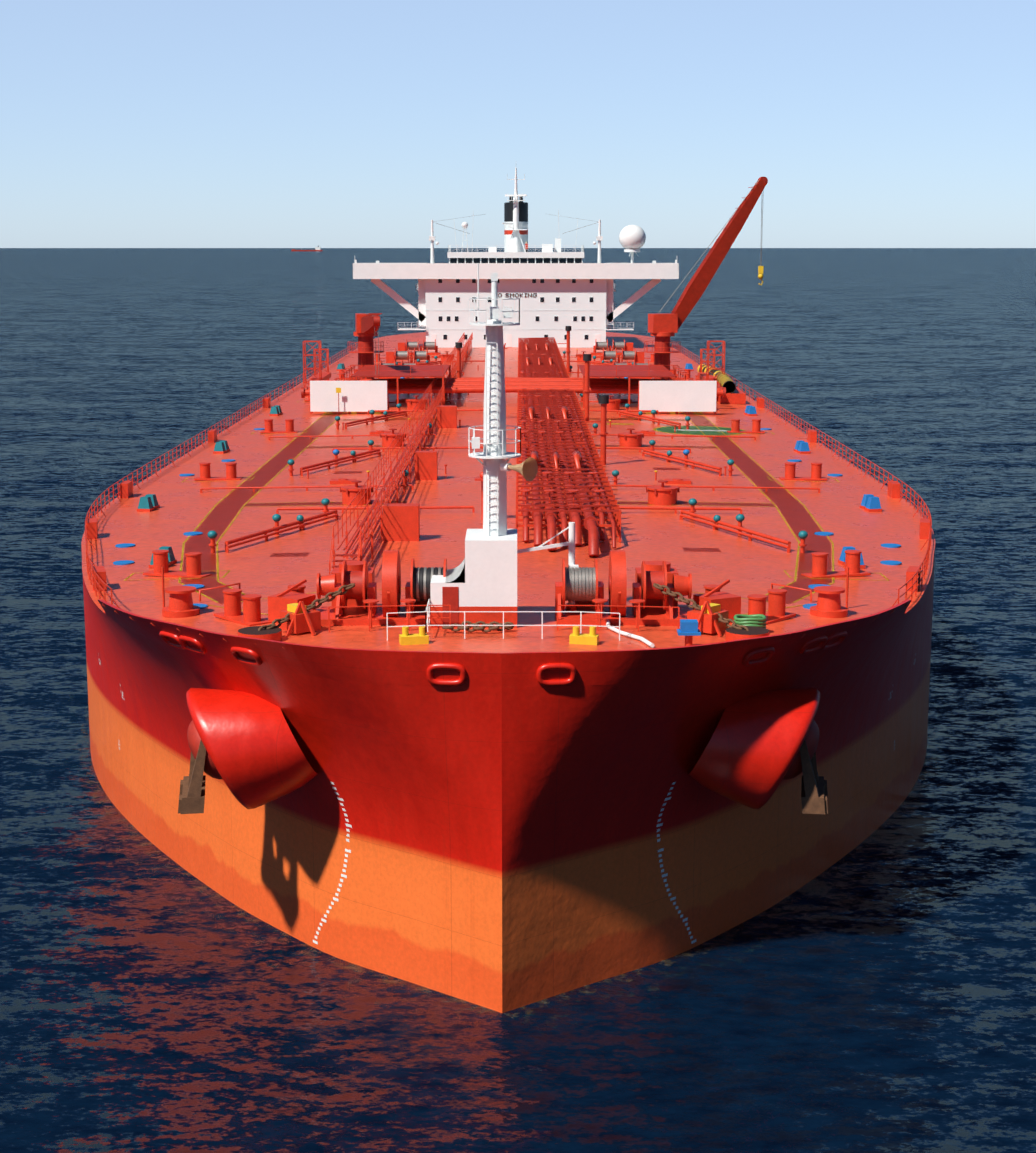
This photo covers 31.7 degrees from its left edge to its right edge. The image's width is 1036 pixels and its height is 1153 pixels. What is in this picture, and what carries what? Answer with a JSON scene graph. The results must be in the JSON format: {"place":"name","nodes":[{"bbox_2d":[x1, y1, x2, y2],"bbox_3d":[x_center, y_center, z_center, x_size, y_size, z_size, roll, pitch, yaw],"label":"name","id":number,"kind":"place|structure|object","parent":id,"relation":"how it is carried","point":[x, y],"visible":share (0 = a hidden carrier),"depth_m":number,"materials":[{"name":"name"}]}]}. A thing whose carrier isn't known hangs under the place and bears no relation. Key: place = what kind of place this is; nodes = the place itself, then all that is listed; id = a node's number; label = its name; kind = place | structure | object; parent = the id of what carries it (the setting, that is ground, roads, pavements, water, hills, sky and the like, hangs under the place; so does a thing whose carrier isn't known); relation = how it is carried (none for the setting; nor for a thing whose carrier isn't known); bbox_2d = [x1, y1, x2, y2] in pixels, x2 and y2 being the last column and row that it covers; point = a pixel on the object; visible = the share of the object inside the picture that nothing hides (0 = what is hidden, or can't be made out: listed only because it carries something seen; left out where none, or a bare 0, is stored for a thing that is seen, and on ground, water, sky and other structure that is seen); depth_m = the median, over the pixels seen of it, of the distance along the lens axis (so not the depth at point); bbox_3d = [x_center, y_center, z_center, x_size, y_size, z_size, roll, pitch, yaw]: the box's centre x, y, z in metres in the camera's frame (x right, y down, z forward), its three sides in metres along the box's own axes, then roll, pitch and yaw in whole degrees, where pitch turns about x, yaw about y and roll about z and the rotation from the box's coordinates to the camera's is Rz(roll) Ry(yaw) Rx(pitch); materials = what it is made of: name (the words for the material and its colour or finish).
{"place":"outdoors","nodes":[
{"label":"outdoors","id":0,"kind":"place"},
{"bbox_2d":[0,248,1035,1152],"bbox_3d":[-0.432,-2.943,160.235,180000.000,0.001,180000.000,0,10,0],"label":"sea","id":1,"kind":"structure","parent":0,"point":[876,994],"depth_m":74.33,"materials":[{"name":"liquid"}]},
{"bbox_2d":[291,245,322,250],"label":"distant ship","id":2,"kind":"object","parent":1,"relation":"on","point":[318,248],"visible":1,"depth_m":12841.00,"materials":[{"name":"white paint"}]},
{"bbox_2d":[81,337,934,1012],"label":"hull","id":3,"kind":"object","parent":1,"relation":"on","point":[503,845],"visible":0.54,"depth_m":64.60,"materials":[{"name":"paint"}]},
{"bbox_2d":[186,688,316,808],"bbox_3d":[-9.498,6.177,65.492,4.773,4.392,4.852,0,10,0],"label":"anchor bolster","id":4,"kind":"object","parent":3,"relation":"attached to","point":[255,753],"visible":0.88,"depth_m":63.39,"materials":[{"name":"red metal"}]},
{"bbox_2d":[187,720,221,778],"bbox_3d":[-11.096,6.137,65.451,1.534,2.286,2.475,0,10,0],"label":"hawse mouth","id":5,"kind":"object","parent":4,"relation":"attached to","point":[194,739],"visible":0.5,"depth_m":64.54},
{"bbox_2d":[178,740,205,813],"bbox_3d":[-11.612,6.121,65.322,1.205,4.097,2.700,-2,10,-9],"label":"anchor","id":6,"kind":"object","parent":5,"relation":"hanging from","point":[192,794],"visible":0.69,"depth_m":64.29,"materials":[{"name":"paint"}]},
{"bbox_2d":[81,332,934,671],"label":"deck","id":7,"kind":"structure","parent":3,"relation":"on","point":[743,564],"depth_m":98.88,"materials":[{"name":"paint"}]},
{"bbox_2d":[238,550,450,640],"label":"windlass","id":8,"kind":"object","parent":7,"relation":"on","point":[349,588],"visible":0.75,"depth_m":69.41,"materials":[{"name":"red paint"}]},
{"bbox_2d":[347,313,383,378],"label":"crane pedestal","id":9,"kind":"object","parent":7,"relation":"on","point":[367,326],"visible":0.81,"depth_m":186.59,"materials":[{"name":"red metal"}]},
{"bbox_2d":[329,332,472,574],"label":"catwalk","id":10,"kind":"object","parent":7,"relation":"on","point":[400,521],"visible":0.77,"depth_m":104.88,"materials":[{"name":"red metal"}]},
{"bbox_2d":[430,263,537,627],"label":"foremast","id":11,"kind":"object","parent":7,"relation":"on","point":[482,576],"visible":1,"depth_m":68.08,"materials":[{"name":"white metal"}]},
{"bbox_2d":[98,599,910,687],"bbox_3d":[-0.527,1.976,66.249,32.499,1.692,15.004,0,10,0],"label":"bow bulwark","id":12,"kind":"object","parent":7,"relation":"on","point":[503,669],"visible":0.92,"depth_m":60.03,"materials":[{"name":"paint"}]},
{"bbox_2d":[159,631,847,685],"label":"mooring fairleads","id":13,"kind":"object","parent":12,"relation":"in","point":[541,669],"visible":0.79,"depth_m":62.09,"materials":[{"name":"paint"}]},
{"bbox_2d":[161,567,848,647],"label":"mooring fittings","id":14,"kind":"object","parent":7,"relation":"on","point":[688,629],"visible":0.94,"depth_m":67.39,"materials":[{"name":"red paint"}]},
{"bbox_2d":[124,400,889,614],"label":"deck walkway markings","id":15,"kind":"object","parent":7,"relation":"on","point":[798,518],"visible":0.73,"depth_m":106.13,"materials":[{"name":"paint"}]},
{"bbox_2d":[87,349,929,625],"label":"deck fittings","id":16,"kind":"object","parent":7,"relation":"on","point":[182,605],"visible":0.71,"depth_m":104.36,"materials":[{"name":"red paint"}]},
{"bbox_2d":[85,339,931,607],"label":"guard rails","id":17,"kind":"object","parent":7,"relation":"on","point":[92,577],"visible":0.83,"depth_m":117.50,"materials":[{"name":"red metal"}]},
{"bbox_2d":[353,168,678,347],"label":"superstructure","id":18,"kind":"object","parent":7,"relation":"on","point":[556,291],"visible":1,"depth_m":270.14,"materials":[{"name":"white paint"}]},
{"bbox_2d":[301,339,745,413],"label":"manifold","id":19,"kind":"object","parent":7,"relation":"on","point":[705,388],"visible":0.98,"depth_m":172.18,"materials":[{"name":"red paint"}]},
{"bbox_2d":[446,326,620,556],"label":"cargo pipes","id":20,"kind":"object","parent":7,"relation":"on","point":[540,357],"visible":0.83,"depth_m":116.64,"materials":[{"name":"red metal"}]},
{"bbox_2d":[517,522,578,610],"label":"small davit","id":21,"kind":"object","parent":7,"relation":"on","point":[570,544],"visible":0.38,"depth_m":70.17,"materials":[{"name":"white paint"}]},
{"bbox_2d":[555,550,769,640],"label":"windlass","id":22,"kind":"object","parent":7,"relation":"on","point":[659,588],"visible":1,"depth_m":69.52,"materials":[{"name":"metal"}]},
{"bbox_2d":[644,177,767,378],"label":"deck crane","id":23,"kind":"object","parent":7,"relation":"on","point":[663,328],"visible":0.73,"depth_m":187.09,"materials":[{"name":"red metal"}]},
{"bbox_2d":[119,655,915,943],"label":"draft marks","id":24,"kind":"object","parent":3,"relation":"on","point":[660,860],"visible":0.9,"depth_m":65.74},
{"bbox_2d":[689,688,819,809],"bbox_3d":[8.441,6.180,65.474,4.773,4.392,4.852,0,10,0],"label":"anchor bolster","id":25,"kind":"object","parent":3,"relation":"attached to","point":[751,750],"visible":0.92,"depth_m":63.37,"materials":[{"name":"red metal"}]},
{"bbox_2d":[783,720,818,779],"bbox_3d":[10.040,6.141,65.430,1.534,2.286,2.475,0,10,0],"label":"hawse mouth","id":26,"kind":"object","parent":25,"relation":"attached to","point":[812,741],"visible":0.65,"depth_m":64.53},
{"bbox_2d":[800,740,827,813],"bbox_3d":[10.555,6.125,65.300,1.205,4.097,2.700,2,10,9],"label":"anchor","id":27,"kind":"object","parent":26,"relation":"hanging from","point":[814,794],"visible":0.62,"depth_m":64.27,"materials":[{"name":"paint"}]},
{"bbox_2d":[58,702,963,1020],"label":"waterline wash","id":28,"kind":"object","parent":1,"relation":"on","point":[456,998],"visible":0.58,"depth_m":72.58},
{"bbox_2d":[0,0,1035,247],"label":"sky","id":29,"kind":"structure","parent":0,"point":[124,123],"materials":[{"name":"blue"}]}
]}

